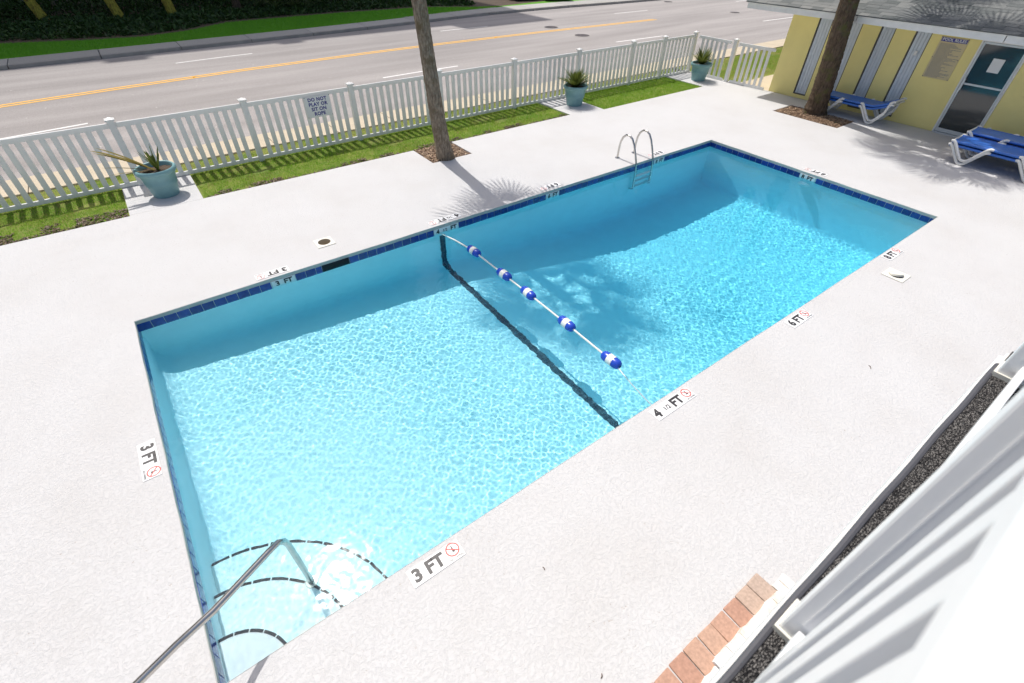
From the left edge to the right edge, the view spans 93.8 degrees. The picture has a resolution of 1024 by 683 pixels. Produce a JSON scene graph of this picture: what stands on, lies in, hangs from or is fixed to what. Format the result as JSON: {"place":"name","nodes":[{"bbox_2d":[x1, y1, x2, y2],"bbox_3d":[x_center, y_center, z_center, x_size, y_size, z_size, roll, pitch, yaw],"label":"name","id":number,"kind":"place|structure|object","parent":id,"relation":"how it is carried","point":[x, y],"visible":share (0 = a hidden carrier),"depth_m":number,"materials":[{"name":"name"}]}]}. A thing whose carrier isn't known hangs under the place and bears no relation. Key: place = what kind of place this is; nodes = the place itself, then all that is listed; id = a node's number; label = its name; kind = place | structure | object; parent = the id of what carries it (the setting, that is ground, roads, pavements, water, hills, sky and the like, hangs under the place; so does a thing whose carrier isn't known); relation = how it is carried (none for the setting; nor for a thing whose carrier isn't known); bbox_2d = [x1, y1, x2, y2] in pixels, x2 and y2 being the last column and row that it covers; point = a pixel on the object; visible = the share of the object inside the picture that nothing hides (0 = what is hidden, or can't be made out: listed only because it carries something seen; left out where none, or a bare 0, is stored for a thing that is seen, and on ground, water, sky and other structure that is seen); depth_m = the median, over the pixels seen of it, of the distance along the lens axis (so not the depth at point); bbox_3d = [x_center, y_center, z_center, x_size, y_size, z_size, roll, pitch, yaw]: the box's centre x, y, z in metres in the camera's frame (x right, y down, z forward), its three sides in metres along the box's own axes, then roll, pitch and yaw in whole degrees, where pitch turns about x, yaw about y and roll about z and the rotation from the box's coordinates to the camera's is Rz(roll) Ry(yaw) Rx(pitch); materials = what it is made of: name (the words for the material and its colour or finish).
{"place":"outdoors","nodes":[
{"label":"outdoors","id":0,"kind":"place"},
{"bbox_2d":[0,189,129,244],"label":"lawn","id":1,"kind":"structure","parent":0,"point":[86,206],"depth_m":8.40,"materials":[{"name":"green plant"}]},
{"bbox_2d":[0,0,548,43],"bbox_3d":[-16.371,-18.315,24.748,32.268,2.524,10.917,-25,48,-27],"label":"undergrowth","id":2,"kind":"object","parent":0,"point":[85,25],"visible":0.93,"depth_m":23.04,"materials":[{"name":"green plant"}]},
{"bbox_2d":[24,0,49,23],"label":"palm tree","id":3,"kind":"object","parent":2,"relation":"on","point":[36,9],"visible":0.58,"depth_m":21.90,"materials":[{"name":"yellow plant"}]},
{"bbox_2d":[104,0,123,18],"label":"palm tree","id":4,"kind":"object","parent":2,"relation":"on","point":[113,6],"visible":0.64,"depth_m":22.74,"materials":[{"name":"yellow plant"}]},
{"bbox_2d":[161,0,175,13],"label":"palm tree","id":5,"kind":"object","parent":2,"relation":"on","point":[168,5],"visible":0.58,"depth_m":23.57,"materials":[{"name":"yellow plant"}]},
{"bbox_2d":[231,0,241,8],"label":"palm tree","id":6,"kind":"object","parent":2,"relation":"on","point":[236,3],"visible":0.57,"depth_m":25.60,"materials":[{"name":"brown plant"}]},
{"bbox_2d":[0,102,565,242],"bbox_3d":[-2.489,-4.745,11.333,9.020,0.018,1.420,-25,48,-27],"label":"lawn","id":7,"kind":"structure","parent":0,"point":[264,169],"depth_m":10.60,"materials":[{"name":"green plant"}]},
{"bbox_2d":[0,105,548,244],"bbox_3d":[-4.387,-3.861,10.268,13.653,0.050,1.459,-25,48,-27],"label":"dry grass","id":8,"kind":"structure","parent":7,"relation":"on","point":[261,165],"depth_m":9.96,"materials":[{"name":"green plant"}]},
{"bbox_2d":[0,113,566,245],"bbox_3d":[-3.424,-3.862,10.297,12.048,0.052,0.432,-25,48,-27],"label":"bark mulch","id":9,"kind":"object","parent":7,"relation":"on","point":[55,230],"visible":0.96,"depth_m":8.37,"materials":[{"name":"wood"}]},
{"bbox_2d":[0,0,579,58],"bbox_3d":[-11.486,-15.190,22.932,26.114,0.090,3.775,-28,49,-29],"label":"grass","id":10,"kind":"structure","parent":0,"point":[218,30],"depth_m":21.75,"materials":[{"name":"green plant"}]},
{"bbox_2d":[0,0,626,67],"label":"sidewalk","id":11,"kind":"structure","parent":0,"point":[17,60],"depth_m":20.89,"materials":[{"name":"grey concrete"}]},
{"bbox_2d":[0,47,782,212],"bbox_3d":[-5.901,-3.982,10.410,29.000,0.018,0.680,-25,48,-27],"label":"lawn","id":12,"kind":"structure","parent":0,"point":[211,163],"depth_m":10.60,"materials":[{"name":"green plant"}]},
{"bbox_2d":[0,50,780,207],"bbox_3d":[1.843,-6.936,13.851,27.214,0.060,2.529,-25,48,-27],"label":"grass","id":13,"kind":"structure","parent":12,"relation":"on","point":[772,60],"depth_m":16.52,"materials":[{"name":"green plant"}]},
{"bbox_2d":[0,39,784,198],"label":"sidewalk","id":14,"kind":"structure","parent":0,"point":[770,44],"depth_m":11.48,"materials":[{"name":"beige concrete"}]},
{"bbox_2d":[0,0,793,179],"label":"road","id":15,"kind":"structure","parent":0,"point":[709,18],"depth_m":17.16,"materials":[{"name":"grey asphalt"}]},
{"bbox_2d":[0,123,87,138],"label":"white lane dash","id":16,"kind":"object","parent":15,"relation":"on","point":[43,131],"visible":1,"depth_m":11.81,"materials":[{"name":"white paint"}]},
{"bbox_2d":[179,53,251,62],"bbox_3d":[-11.161,-10.665,18.038,2.721,0.001,0.128,-30,50,-30],"label":"white lane dash","id":17,"kind":"object","parent":15,"relation":"on","point":[213,58],"visible":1,"depth_m":17.98,"materials":[{"name":"white paint"}]},
{"bbox_2d":[0,19,651,107],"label":"yellow centre line","id":18,"kind":"object","parent":15,"relation":"on","point":[280,65],"visible":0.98,"depth_m":16.89,"materials":[{"name":"yellow paint"}]},
{"bbox_2d":[0,0,656,70],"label":"kerb","id":19,"kind":"structure","parent":15,"relation":"on","point":[90,58],"depth_m":20.51,"materials":[{"name":"concrete"}]},
{"bbox_2d":[382,66,456,77],"bbox_3d":[-3.163,-9.475,16.826,3.006,0.001,0.142,-27,49,-28],"label":"white lane dash","id":20,"kind":"object","parent":15,"relation":"on","point":[415,72],"visible":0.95,"depth_m":16.59,"materials":[{"name":"white paint"}]},
{"bbox_2d":[543,26,559,28],"bbox_3d":[1.959,-15.728,23.989,0.840,0.014,0.840,-25,48,-27],"label":"manhole","id":21,"kind":"object","parent":15,"relation":"on","point":[551,27],"visible":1,"depth_m":23.90,"materials":[{"name":"metal"}]},
{"bbox_2d":[573,34,590,36],"bbox_3d":[3.275,-14.304,22.398,0.840,0.014,0.840,-25,48,-27],"label":"manhole","id":22,"kind":"object","parent":15,"relation":"on","point":[582,35],"visible":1,"depth_m":22.34,"materials":[{"name":"metal"}]},
{"bbox_2d":[0,72,1023,682],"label":"pool deck","id":23,"kind":"structure","parent":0,"point":[654,546],"depth_m":4.97,"materials":[{"name":"white paint"}]},
{"bbox_2d":[137,439,161,481],"bbox_3d":[-3.493,1.135,4.615,0.156,0.006,0.498,-25,48,-27],"label":"depth marker","id":24,"kind":"object","parent":23,"relation":"on","point":[150,465],"visible":1,"depth_m":4.60,"materials":[{"name":"white tile"}]},
{"bbox_2d":[133,160,179,198],"bbox_3d":[-6.471,-2.964,8.831,0.676,0.510,0.676,-25,48,-27],"label":"planter","id":25,"kind":"object","parent":23,"relation":"on","point":[162,183],"visible":0.97,"depth_m":8.70,"materials":[{"name":"ceramic"}]},
{"bbox_2d":[92,146,158,175],"bbox_3d":[-6.737,-3.186,8.440,0.964,0.494,0.323,-17,45,-19],"label":"agave plant","id":26,"kind":"object","parent":25,"relation":"on","point":[152,161],"visible":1,"depth_m":8.51,"materials":[{"name":"green plant"}]},
{"bbox_2d":[254,266,289,280],"bbox_3d":[-3.522,-1.008,7.043,0.468,0.006,0.156,-25,48,-27],"label":"depth marker","id":27,"kind":"object","parent":23,"relation":"on","point":[272,273],"visible":1,"depth_m":7.03,"materials":[{"name":"white tile"}]},
{"bbox_2d":[313,236,335,247],"bbox_3d":[-3.023,-1.525,7.786,0.280,0.212,0.280,-25,48,-27],"label":"skimmer cover","id":28,"kind":"object","parent":23,"relation":"on","point":[325,241],"visible":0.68,"depth_m":7.76,"materials":[{"name":"beige plastic"}]},
{"bbox_2d":[0,31,699,212],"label":"picket fence","id":29,"kind":"object","parent":23,"relation":"on","point":[242,104],"visible":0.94,"depth_m":10.42,"materials":[{"name":"white plastic"}]},
{"bbox_2d":[303,94,332,118],"bbox_3d":[-4.181,-5.083,10.364,0.550,0.416,0.010,-25,48,-27],"label":"sign","id":30,"kind":"object","parent":29,"relation":"attached to","point":[318,106],"visible":1,"depth_m":10.36,"materials":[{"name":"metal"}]},
{"bbox_2d":[406,539,465,587],"bbox_3d":[-0.617,1.804,3.906,0.468,0.006,0.156,-25,48,-27],"label":"depth marker","id":31,"kind":"object","parent":23,"relation":"on","point":[422,572],"visible":1,"depth_m":3.90,"materials":[{"name":"white tile"}]},
{"bbox_2d":[414,143,469,162],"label":"bark mulch","id":32,"kind":"object","parent":23,"relation":"on","point":[460,152],"visible":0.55,"depth_m":10.73,"materials":[{"name":"brown wood"}]},
{"bbox_2d":[411,0,454,160],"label":"palm tree","id":33,"kind":"object","parent":32,"relation":"on","point":[443,149],"visible":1,"depth_m":9.31,"materials":[{"name":"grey plant"}]},
{"bbox_2d":[427,213,460,225],"bbox_3d":[-1.179,-2.135,8.360,0.618,0.006,0.156,-25,48,-27],"label":"depth marker","id":34,"kind":"object","parent":23,"relation":"on","point":[444,219],"visible":1,"depth_m":8.35,"materials":[{"name":"white tile"}]},
{"bbox_2d":[137,142,933,682],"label":"swimming pool","id":35,"kind":"structure","parent":23,"relation":"in","point":[365,254],"depth_m":7.64,"materials":[{"name":"paint"}]},
{"bbox_2d":[132,538,304,682],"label":"handrail","id":36,"kind":"object","parent":35,"relation":"attached to","point":[165,655],"visible":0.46,"depth_m":3.15,"materials":[{"name":"silver metal"}]},
{"bbox_2d":[271,275,295,285],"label":"wall marker","id":37,"kind":"object","parent":35,"relation":"attached to","point":[283,280],"depth_m":7.06,"materials":[{"name":"white"}]},
{"bbox_2d":[322,257,349,269],"bbox_3d":[-2.728,-1.178,7.442,0.430,0.147,0.012,-25,48,-27],"label":"skimmer mouth","id":38,"kind":"object","parent":35,"relation":"attached to","point":[335,263],"visible":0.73,"depth_m":7.41},
{"bbox_2d":[434,223,457,234],"bbox_3d":[-1.138,-1.934,8.326,0.480,0.144,0.014,-25,48,-27],"label":"wall marker","id":39,"kind":"object","parent":35,"relation":"attached to","point":[445,228],"depth_m":8.29,"materials":[{"name":"white"}]},
{"bbox_2d":[140,146,928,682],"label":"pool water","id":40,"kind":"structure","parent":35,"relation":"in","point":[354,430],"depth_m":5.90,"materials":[{"name":"blue liquid"}]},
{"bbox_2d":[447,236,625,376],"bbox_3d":[0.256,-0.625,6.844,0.227,0.149,4.837,-25,48,-27],"label":"float rope","id":41,"kind":"object","parent":35,"relation":"attached to","point":[607,357],"visible":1,"depth_m":6.61,"materials":[{"name":"blue plastic"}]},
{"bbox_2d":[546,191,558,197],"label":"wall marker","id":42,"kind":"object","parent":35,"relation":"attached to","point":[552,194],"depth_m":9.37,"materials":[{"name":"white"}]},
{"bbox_2d":[654,157,663,162],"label":"wall marker","id":43,"kind":"object","parent":35,"relation":"attached to","point":[659,160],"depth_m":10.77,"materials":[{"name":"white"}]},
{"bbox_2d":[799,173,815,181],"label":"wall marker","id":44,"kind":"object","parent":35,"relation":"attached to","point":[807,177],"depth_m":10.14,"materials":[{"name":"white"}]},
{"bbox_2d":[134,140,936,682],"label":"pool coping","id":45,"kind":"object","parent":23,"relation":"on","point":[188,306],"visible":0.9,"depth_m":7.18,"materials":[{"name":"blue tile"}]},
{"bbox_2d":[539,182,560,190],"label":"depth marker","id":46,"kind":"object","parent":23,"relation":"on","point":[548,186],"visible":1,"depth_m":9.42,"materials":[{"name":"white tile"}]},
{"bbox_2d":[564,83,587,106],"bbox_3d":[1.769,-6.928,13.463,0.676,0.510,0.676,-25,48,-27],"label":"planter","id":47,"kind":"object","parent":23,"relation":"on","point":[574,96],"visible":0.89,"depth_m":13.31,"materials":[{"name":"ceramic"}]},
{"bbox_2d":[557,67,594,87],"bbox_3d":[1.735,-7.319,13.180,1.167,0.610,1.011,-25,48,-27],"label":"potted palm","id":48,"kind":"object","parent":47,"relation":"on","point":[577,79],"visible":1,"depth_m":13.16,"materials":[{"name":"green plant"}]},
{"bbox_2d":[615,129,653,171],"bbox_3d":[2.708,-3.804,10.762,0.640,1.702,0.670,-25,48,-27],"label":"pool ladder","id":49,"kind":"object","parent":23,"relation":"attached to","point":[635,142],"visible":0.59,"depth_m":10.36,"materials":[{"name":"silver metal"}]},
{"bbox_2d":[646,150,664,156],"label":"depth marker","id":50,"kind":"object","parent":23,"relation":"on","point":[656,153],"visible":0.93,"depth_m":10.82,"materials":[{"name":"white tile"}]},
{"bbox_2d":[649,387,696,420],"bbox_3d":[1.755,0.675,5.226,0.618,0.006,0.156,-25,48,-27],"label":"depth marker","id":51,"kind":"object","parent":23,"relation":"on","point":[670,405],"visible":1,"depth_m":5.22,"materials":[{"name":"white tile"}]},
{"bbox_2d":[691,60,712,81],"bbox_3d":[6.165,-8.866,15.733,0.676,0.510,0.676,-25,48,-27],"label":"planter","id":52,"kind":"object","parent":23,"relation":"on","point":[699,72],"visible":0.91,"depth_m":15.58,"materials":[{"name":"ceramic"}]},
{"bbox_2d":[689,45,713,64],"bbox_3d":[6.175,-9.155,15.376,1.011,0.557,0.959,-25,48,-27],"label":"potted palm","id":53,"kind":"object","parent":52,"relation":"on","point":[701,59],"visible":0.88,"depth_m":15.43,"materials":[{"name":"green plant"}]},
{"bbox_2d":[652,573,776,682],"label":"brick edging","id":54,"kind":"object","parent":23,"relation":"on","point":[717,634],"visible":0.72,"depth_m":3.52,"materials":[{"name":"orange brick"}]},
{"bbox_2d":[699,35,732,80],"bbox_3d":[6.585,-9.392,15.865,0.044,1.123,1.240,-25,48,-27],"label":"picket fence","id":55,"kind":"object","parent":23,"relation":"on","point":[717,40],"visible":0.77,"depth_m":15.71,"materials":[{"name":"white plastic"}]},
{"bbox_2d":[701,573,794,682],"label":"concrete edging","id":56,"kind":"object","parent":23,"relation":"on","point":[783,585],"visible":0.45,"depth_m":3.55,"materials":[{"name":"white concrete"}]},
{"bbox_2d":[723,38,776,89],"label":"picket gate","id":57,"kind":"structure","parent":23,"relation":"on","point":[733,54],"depth_m":15.03,"materials":[{"name":"white plastic"}]},
{"bbox_2d":[784,310,812,327],"bbox_3d":[3.812,-0.305,6.371,0.468,0.006,0.156,-25,48,-27],"label":"depth marker","id":58,"kind":"object","parent":23,"relation":"on","point":[798,319],"visible":1,"depth_m":6.37,"materials":[{"name":"white tile"}]},
{"bbox_2d":[776,105,851,127],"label":"bark mulch","id":59,"kind":"object","parent":23,"relation":"on","point":[830,120],"visible":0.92,"depth_m":12.96,"materials":[{"name":"brown wood"}]},
{"bbox_2d":[802,0,859,116],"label":"palm tree","id":60,"kind":"object","parent":59,"relation":"on","point":[827,74],"visible":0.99,"depth_m":12.23,"materials":[{"name":"brown plant"}]},
{"bbox_2d":[804,167,827,175],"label":"depth marker","id":61,"kind":"object","parent":23,"relation":"on","point":[815,171],"visible":1,"depth_m":10.14,"materials":[{"name":"white tile"}]},
{"bbox_2d":[827,98,904,123],"bbox_3d":[9.223,-6.369,12.909,0.672,0.568,1.985,-25,48,-27],"label":"sun lounger","id":62,"kind":"object","parent":23,"relation":"on","point":[860,107],"visible":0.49,"depth_m":12.60,"materials":[{"name":"white"}]},
{"bbox_2d":[828,90,906,121],"bbox_3d":[9.228,-6.408,12.844,0.672,0.568,1.985,-25,48,-27],"label":"sun lounger","id":63,"kind":"object","parent":23,"relation":"on","point":[854,98],"visible":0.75,"depth_m":12.65,"materials":[{"name":"blue"}]},
{"bbox_2d":[746,0,1023,137],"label":"pool house","id":64,"kind":"structure","parent":23,"relation":"on","point":[891,46],"depth_m":11.86,"materials":[{"name":"yellow paint"}]},
{"bbox_2d":[793,18,832,95],"bbox_3d":[8.629,-8.133,13.735,0.091,1.930,0.380,-25,48,-27],"label":"window","id":65,"kind":"structure","parent":64,"relation":"in","point":[823,28],"depth_m":13.71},
{"bbox_2d":[833,22,862,90],"bbox_3d":[9.093,-7.710,13.264,0.091,1.930,0.370,-25,48,-27],"label":"window","id":66,"kind":"structure","parent":64,"relation":"in","point":[856,28],"depth_m":12.98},
{"bbox_2d":[847,26,896,108],"bbox_3d":[9.577,-7.268,12.771,0.091,1.930,0.350,-25,48,-27],"label":"window","id":67,"kind":"structure","parent":64,"relation":"in","point":[886,34],"depth_m":12.67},
{"bbox_2d":[878,31,932,116],"bbox_3d":[10.053,-6.834,12.288,0.091,1.930,0.360,-25,48,-27],"label":"window","id":68,"kind":"structure","parent":64,"relation":"in","point":[920,40],"depth_m":12.19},
{"bbox_2d":[922,36,969,80],"bbox_3d":[10.421,-6.806,11.535,0.016,0.861,0.570,-25,48,-27],"label":"sign","id":69,"kind":"object","parent":64,"relation":"attached to","point":[945,57],"visible":1,"depth_m":11.52,"materials":[{"name":"grey"}]},
{"bbox_2d":[932,40,1023,137],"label":"door","id":70,"kind":"structure","parent":64,"relation":"in","point":[978,92],"depth_m":11.27,"materials":[{"name":"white glass"}]},
{"bbox_2d":[986,58,1005,73],"bbox_3d":[11.038,-6.283,10.939,0.002,0.276,0.224,-25,48,-27],"label":"paper notice","id":71,"kind":"object","parent":64,"relation":"attached to","point":[996,65],"visible":1,"depth_m":10.94,"materials":[{"name":"white paper"}]},
{"bbox_2d":[881,248,903,260],"bbox_3d":[6.067,-1.395,7.645,0.468,0.006,0.156,-25,48,-27],"label":"depth marker","id":72,"kind":"object","parent":23,"relation":"on","point":[891,254],"visible":1,"depth_m":7.63,"materials":[{"name":"white tile"}]},
{"bbox_2d":[881,267,910,282],"bbox_3d":[5.756,-1.010,7.175,0.300,0.075,0.300,-25,48,-27],"label":"skimmer cover","id":73,"kind":"object","parent":23,"relation":"on","point":[889,271],"visible":1,"depth_m":7.15,"materials":[{"name":"beige plastic"}]},
{"bbox_2d":[948,142,1023,182],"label":"sun lounger","id":74,"kind":"object","parent":23,"relation":"on","point":[965,148],"visible":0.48,"depth_m":10.20,"materials":[{"name":"white"}]},
{"bbox_2d":[951,134,1023,169],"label":"sun lounger","id":75,"kind":"object","parent":74,"relation":"on","point":[994,147],"visible":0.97,"depth_m":10.23,"materials":[{"name":"blue"}]},
{"bbox_2d":[583,77,698,108],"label":"lawn","id":76,"kind":"structure","parent":0,"point":[633,101],"depth_m":14.68,"materials":[{"name":"green plant"}]},
{"bbox_2d":[679,47,781,81],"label":"lawn","id":77,"kind":"structure","parent":0,"point":[746,65],"depth_m":17.42,"materials":[{"name":"green plant"}]},
{"bbox_2d":[742,74,773,90],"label":"side path","id":78,"kind":"structure","parent":0,"point":[766,82],"depth_m":15.79,"materials":[{"name":"beige concrete"}]},
{"bbox_2d":[707,351,1020,682],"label":"gravel strip","id":79,"kind":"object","parent":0,"point":[756,653],"visible":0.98,"depth_m":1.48,"materials":[{"name":"grey gravel"}]},
{"bbox_2d":[754,342,1023,682],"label":"balcony railing","id":80,"kind":"object","parent":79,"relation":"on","point":[923,582],"visible":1,"depth_m":0.54,"materials":[{"name":"beige plastic"}]},
{"bbox_3d":[10.904,-4.053,10.445,0.672,0.392,1.985,-25,48,-27],"label":"sun lounger","id":81,"kind":"object","parent":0,"visible":0},
{"bbox_2d":[966,133,1023,153],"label":"sun lounger","id":82,"kind":"object","parent":81,"relation":"on","point":[996,141],"visible":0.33,"depth_m":10.43,"materials":[{"name":"blue"}]},
{"bbox_2d":[967,126,1023,152],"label":"sun lounger","id":83,"kind":"object","parent":82,"relation":"on","point":[1003,137],"visible":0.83,"depth_m":10.48,"materials":[{"name":"blue"}]}
]}

